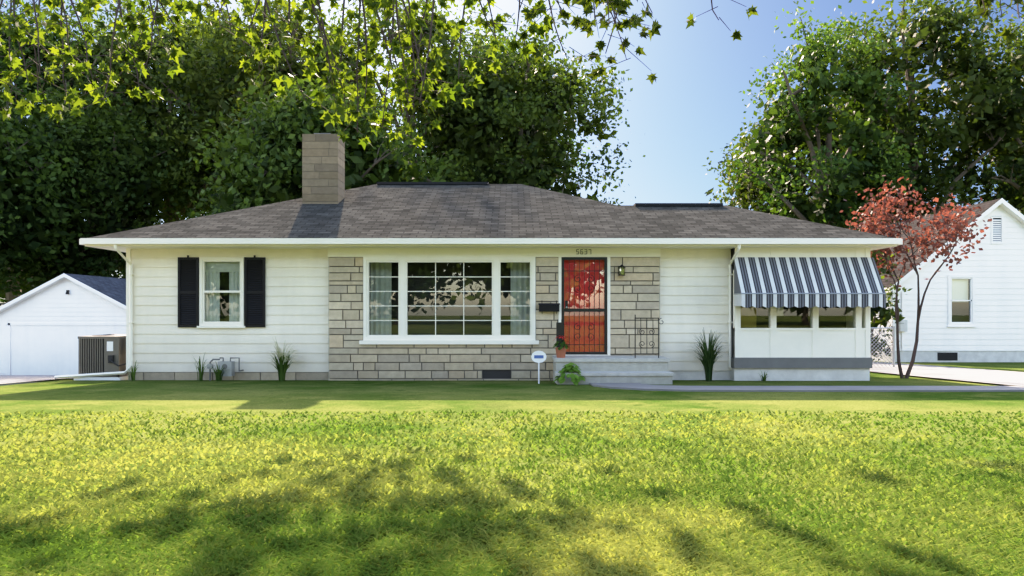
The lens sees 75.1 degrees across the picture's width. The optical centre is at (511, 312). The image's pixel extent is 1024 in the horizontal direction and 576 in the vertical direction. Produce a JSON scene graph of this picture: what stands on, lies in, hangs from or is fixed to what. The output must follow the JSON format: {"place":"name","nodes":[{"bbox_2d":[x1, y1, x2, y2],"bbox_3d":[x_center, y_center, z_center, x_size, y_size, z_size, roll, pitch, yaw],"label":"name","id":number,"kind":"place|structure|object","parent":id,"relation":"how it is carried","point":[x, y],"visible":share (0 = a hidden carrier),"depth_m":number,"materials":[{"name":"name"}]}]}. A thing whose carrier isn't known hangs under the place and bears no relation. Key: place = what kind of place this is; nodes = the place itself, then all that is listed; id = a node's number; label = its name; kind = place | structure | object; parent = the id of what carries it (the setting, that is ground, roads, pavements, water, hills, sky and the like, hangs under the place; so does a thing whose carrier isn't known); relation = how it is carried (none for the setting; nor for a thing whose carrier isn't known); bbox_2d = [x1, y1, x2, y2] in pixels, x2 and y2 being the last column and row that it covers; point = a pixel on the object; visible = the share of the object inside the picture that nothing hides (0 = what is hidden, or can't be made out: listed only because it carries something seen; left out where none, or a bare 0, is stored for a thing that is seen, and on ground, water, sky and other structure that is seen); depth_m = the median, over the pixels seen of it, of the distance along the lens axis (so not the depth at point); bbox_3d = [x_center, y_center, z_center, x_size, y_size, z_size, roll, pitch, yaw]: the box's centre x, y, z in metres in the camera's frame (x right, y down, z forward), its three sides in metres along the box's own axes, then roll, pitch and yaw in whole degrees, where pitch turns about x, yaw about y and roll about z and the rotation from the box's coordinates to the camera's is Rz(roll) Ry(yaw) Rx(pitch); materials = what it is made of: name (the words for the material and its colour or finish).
{"place":"outdoors","nodes":[
{"label":"outdoors","id":0,"kind":"place"},
{"bbox_2d":[0,375,63,385],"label":"driveway pavement","id":1,"kind":"structure","parent":0,"point":[12,379],"depth_m":14.04,"materials":[{"name":"concrete"}]},
{"bbox_2d":[0,361,1023,575],"bbox_3d":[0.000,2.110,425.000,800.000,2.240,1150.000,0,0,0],"label":"ground","id":2,"kind":"structure","parent":0,"point":[67,395],"depth_m":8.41,"materials":[{"name":"green plant"}]},
{"bbox_2d":[0,265,34,302],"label":"tree","id":3,"kind":"object","parent":2,"relation":"on","point":[4,295],"depth_m":94.29,"materials":[{"name":"green plant"}]},
{"bbox_2d":[0,99,93,305],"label":"tree","id":4,"kind":"object","parent":2,"relation":"on","point":[23,193],"depth_m":40.92,"materials":[{"name":"green plant"}]},
{"bbox_2d":[0,273,125,374],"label":"garage","id":5,"kind":"structure","parent":2,"relation":"on","point":[44,326],"depth_m":28.00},
{"bbox_2d":[0,0,176,302],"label":"tree","id":6,"kind":"object","parent":2,"relation":"on","point":[19,81],"depth_m":50.99,"materials":[{"name":"green plant"}]},
{"bbox_2d":[74,334,127,379],"bbox_3d":[-8.622,0.780,14.398,1.116,1.420,1.025,0,0,0],"label":"ac condenser","id":7,"kind":"object","parent":2,"relation":"on","point":[103,353],"visible":0.77,"depth_m":14.00,"materials":[{"name":"metal"}]},
{"bbox_2d":[0,71,208,298],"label":"tree","id":8,"kind":"object","parent":2,"relation":"on","point":[127,186],"depth_m":44.98,"materials":[{"name":"green plant"}]},
{"bbox_2d":[127,360,139,380],"bbox_3d":[-7.857,1.214,13.789,0.348,0.413,0.298,0,0,-17],"label":"weed plant","id":9,"kind":"object","parent":2,"relation":"on","point":[132,374],"visible":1,"depth_m":13.76,"materials":[{"name":"green plant"}]},
{"bbox_2d":[5,0,269,224],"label":"tree","id":10,"kind":"object","parent":2,"relation":"on","point":[103,39],"depth_m":51.29,"materials":[{"name":"green plant"}]},
{"bbox_2d":[95,5,214,226],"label":"tree","id":11,"kind":"object","parent":2,"relation":"on","point":[159,84],"depth_m":59.90,"materials":[{"name":"green plant"}]},
{"bbox_2d":[192,354,205,380],"bbox_3d":[-6.392,1.119,13.748,0.406,0.600,0.450,0,0,0],"label":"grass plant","id":12,"kind":"object","parent":2,"relation":"on","point":[200,372],"visible":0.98,"depth_m":13.68,"materials":[{"name":"green plant"}]},
{"bbox_2d":[211,363,227,380],"bbox_3d":[-5.993,1.211,13.618,0.481,0.407,0.429,0,0,21],"label":"plant tuft","id":13,"kind":"object","parent":2,"relation":"on","point":[219,374],"visible":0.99,"depth_m":13.59,"materials":[{"name":"green plant"}]},
{"bbox_2d":[207,357,243,380],"bbox_3d":[-5.940,1.229,13.783,0.725,0.584,0.281,0,0,-18],"label":"gas meter","id":14,"kind":"object","parent":2,"relation":"on","point":[230,369],"visible":0.92,"depth_m":13.74,"materials":[{"name":"metal"}]},
{"bbox_2d":[180,47,305,142],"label":"tree","id":15,"kind":"object","parent":2,"relation":"on","point":[268,70],"depth_m":63.54,"materials":[{"name":"green plant"}]},
{"bbox_2d":[117,0,418,217],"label":"tree","id":16,"kind":"object","parent":2,"relation":"on","point":[220,74],"depth_m":47.78,"materials":[{"name":"green plant"}]},
{"bbox_2d":[261,337,302,380],"bbox_3d":[-4.667,0.955,13.630,0.981,0.924,0.968,0,0,43],"label":"grass plant","id":17,"kind":"object","parent":2,"relation":"on","point":[282,365],"depth_m":13.58,"materials":[{"name":"green plant"}]},
{"bbox_2d":[176,74,474,218],"bbox_3d":[-10.449,-5.124,38.106,16.693,17.272,14.579,0,0,0],"label":"tree","id":18,"kind":"object","parent":2,"relation":"on","point":[274,141],"depth_m":34.96,"materials":[{"name":"green plant"}]},
{"bbox_2d":[291,0,534,181],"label":"tree","id":19,"kind":"object","parent":2,"relation":"on","point":[443,41],"depth_m":51.49,"materials":[{"name":"green plant"}]},
{"bbox_2d":[126,248,845,379],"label":"house walls","id":20,"kind":"structure","parent":2,"relation":"on","point":[314,304],"depth_m":13.99,"materials":[{"name":"white wood"}]},
{"bbox_2d":[178,255,264,327],"bbox_3d":[-6.095,-0.427,14.033,1.830,1.525,0.195,0,0,0],"label":"window","id":21,"kind":"structure","parent":20,"relation":"attached to","point":[246,291],"depth_m":13.97,"materials":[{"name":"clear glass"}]},
{"bbox_2d":[54,244,740,378],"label":"downspouts","id":22,"kind":"object","parent":20,"relation":"attached to","point":[131,274],"visible":0.94,"depth_m":13.91,"materials":[{"name":"white metal"}]},
{"bbox_2d":[359,257,538,343],"bbox_3d":[-1.305,-0.240,14.047,3.730,1.820,0.465,0,0,0],"label":"picture window","id":23,"kind":"structure","parent":20,"relation":"attached to","point":[377,291],"depth_m":13.88,"materials":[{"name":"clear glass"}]},
{"bbox_2d":[79,182,902,251],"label":"house roof","id":24,"kind":"structure","parent":20,"relation":"on","point":[432,215],"depth_m":14.28,"materials":[{"name":"grey"}]},
{"bbox_2d":[302,133,344,203],"bbox_3d":[-4.670,-3.085,16.495,1.000,2.630,0.710,0,0,0],"label":"chimney","id":25,"kind":"object","parent":24,"relation":"on","point":[323,168],"visible":0.75,"depth_m":16.20,"materials":[{"name":"stone"}]},
{"bbox_2d":[538,300,559,313],"bbox_3d":[0.770,-0.098,13.783,0.440,0.284,0.205,0,0,0],"label":"mailbox","id":26,"kind":"object","parent":20,"relation":"attached to","point":[548,307],"visible":1,"depth_m":13.76,"materials":[{"name":"black paint"}]},
{"bbox_2d":[558,257,610,355],"bbox_3d":[1.510,-0.110,13.940,1.080,2.080,0.250,0,0,0],"label":"front door","id":27,"kind":"structure","parent":20,"relation":"attached to","point":[584,297],"depth_m":14.02,"materials":[{"name":"red wood"}]},
{"bbox_2d":[618,264,625,275],"bbox_3d":[2.270,-0.873,13.797,0.150,0.235,0.175,0,0,0],"label":"wall lantern","id":28,"kind":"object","parent":20,"relation":"attached to","point":[621,269],"depth_m":13.73,"materials":[{"name":"black paint"}]},
{"bbox_2d":[383,22,593,185],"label":"tree","id":29,"kind":"object","parent":2,"relation":"on","point":[508,49],"depth_m":63.94,"materials":[{"name":"green plant"}]},
{"bbox_2d":[386,0,645,204],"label":"tree","id":30,"kind":"object","parent":2,"relation":"on","point":[546,97],"depth_m":46.58,"materials":[{"name":"green plant"}]},
{"bbox_2d":[531,351,546,383],"bbox_3d":[0.520,1.091,12.896,0.300,0.690,0.029,0,0,0],"label":"yard sign","id":31,"kind":"object","parent":2,"relation":"on","point":[538,357],"visible":0.85,"depth_m":12.88,"materials":[{"name":"white plastic"}]},
{"bbox_2d":[553,362,584,384],"bbox_3d":[1.111,1.163,12.699,0.630,0.406,0.620,0,0,19],"label":"hosta plant","id":32,"kind":"object","parent":2,"relation":"on","point":[575,378],"visible":0.89,"depth_m":12.56,"materials":[{"name":"green plant"}]},
{"bbox_2d":[552,355,673,383],"bbox_3d":[1.955,1.268,13.265,2.250,0.725,1.290,0,0,0],"label":"stoop","id":33,"kind":"object","parent":2,"relation":"on","point":[647,369],"visible":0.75,"depth_m":12.97,"materials":[{"name":"concrete"}]},
{"bbox_2d":[555,347,565,357],"bbox_3d":[0.970,0.805,13.220,0.219,0.200,0.230,0,0,0],"label":"flower pot","id":34,"kind":"object","parent":33,"relation":"on","point":[561,353],"visible":0.9,"depth_m":13.14,"materials":[{"name":"brown ceramic"}]},
{"bbox_2d":[553,335,568,349],"bbox_3d":[0.969,0.605,13.197,0.360,0.288,0.361,0,0,0],"label":"geranium plant","id":35,"kind":"object","parent":34,"relation":"on","point":[563,343],"depth_m":13.15,"materials":[{"name":"green plant"}]},
{"bbox_2d":[556,315,662,357],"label":"stoop railings","id":36,"kind":"object","parent":33,"relation":"on","point":[559,328],"visible":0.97,"depth_m":13.13,"materials":[{"name":"metal"}]},
{"bbox_2d":[691,327,730,380],"bbox_3d":[4.000,0.864,13.616,1.003,1.101,0.974,0,0,0],"label":"grass plant","id":37,"kind":"object","parent":2,"relation":"on","point":[708,355],"depth_m":13.53,"materials":[{"name":"green plant"}]},
{"bbox_2d":[759,371,767,380],"bbox_3d":[5.158,1.301,13.613,0.277,0.227,0.230,0,0,0],"label":"plant tuft","id":38,"kind":"object","parent":2,"relation":"on","point":[763,378],"visible":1,"depth_m":13.61,"materials":[{"name":"green plant"}]},
{"bbox_2d":[731,248,871,380],"bbox_3d":[6.005,0.445,15.860,2.850,3.570,4.280,0,0,0],"label":"porch","id":39,"kind":"object","parent":2,"relation":"on","point":[814,352],"visible":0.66,"depth_m":13.75,"materials":[{"name":"wood"}]},
{"bbox_2d":[734,257,885,307],"bbox_3d":[6.019,-0.608,13.499,2.902,1.045,0.462,0,0,0],"label":"awning","id":40,"kind":"object","parent":39,"relation":"attached to","point":[809,282],"visible":1,"depth_m":13.43,"materials":[{"name":"multicoloured"}]},
{"bbox_2d":[714,0,930,230],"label":"tree","id":41,"kind":"object","parent":2,"relation":"on","point":[784,133],"depth_m":38.42,"materials":[{"name":"green plant"}]},
{"bbox_2d":[703,82,994,230],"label":"tree","id":42,"kind":"object","parent":2,"relation":"on","point":[745,193],"depth_m":50.64,"materials":[{"name":"green plant"}]},
{"bbox_2d":[870,326,894,366],"bbox_3d":[9.175,1.059,19.000,3.502,1.309,0.060,0,0,0],"label":"chain link fence","id":43,"kind":"object","parent":2,"relation":"on","point":[893,339],"visible":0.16,"depth_m":19.00,"materials":[{"name":"silver metal"}]},
{"bbox_2d":[870,248,912,360],"bbox_3d":[12.279,-0.417,22.601,2.513,4.912,2.534,0,0,0],"label":"tree","id":44,"kind":"object","parent":2,"relation":"on","point":[885,314],"depth_m":22.28,"materials":[{"name":"green plant"}]},
{"bbox_2d":[840,175,991,377],"bbox_3d":[8.714,-0.714,14.464,2.999,4.458,2.938,0,0,0],"label":"copper tree","id":45,"kind":"object","parent":2,"relation":"on","point":[868,226],"depth_m":14.22,"materials":[{"name":"red plant"}]},
{"bbox_2d":[809,0,1023,223],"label":"tree","id":46,"kind":"object","parent":2,"relation":"on","point":[931,40],"depth_m":39.70,"materials":[{"name":"green plant"}]},
{"bbox_2d":[862,198,1023,361],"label":"neighbour house","id":47,"kind":"structure","parent":2,"relation":"on","point":[972,310],"depth_m":23.29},
{"bbox_2d":[922,9,1023,214],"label":"tree","id":48,"kind":"object","parent":2,"relation":"on","point":[1008,161],"depth_m":40.95,"materials":[{"name":"green plant"}]},
{"bbox_2d":[993,40,1023,212],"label":"tree","id":49,"kind":"object","parent":2,"relation":"on","point":[1019,174],"visible":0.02,"depth_m":45.53,"materials":[{"name":"green plant"}]},
{"bbox_2d":[0,0,1023,149],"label":"maple","id":50,"kind":"object","parent":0,"point":[84,7],"depth_m":9.36,"materials":[{"name":"green plant"}]},
{"bbox_2d":[0,0,1023,305],"label":"sky","id":51,"kind":"structure","parent":0,"point":[694,107],"materials":[{"name":"blue"}]},
{"bbox_2d":[589,383,1023,391],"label":"front path","id":52,"kind":"structure","parent":0,"point":[636,386],"depth_m":11.22,"materials":[{"name":"concrete"}]},
{"bbox_2d":[870,361,1023,385],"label":"driveway pavement","id":53,"kind":"structure","parent":0,"point":[987,376],"depth_m":15.79,"materials":[{"name":"concrete"}]}
]}

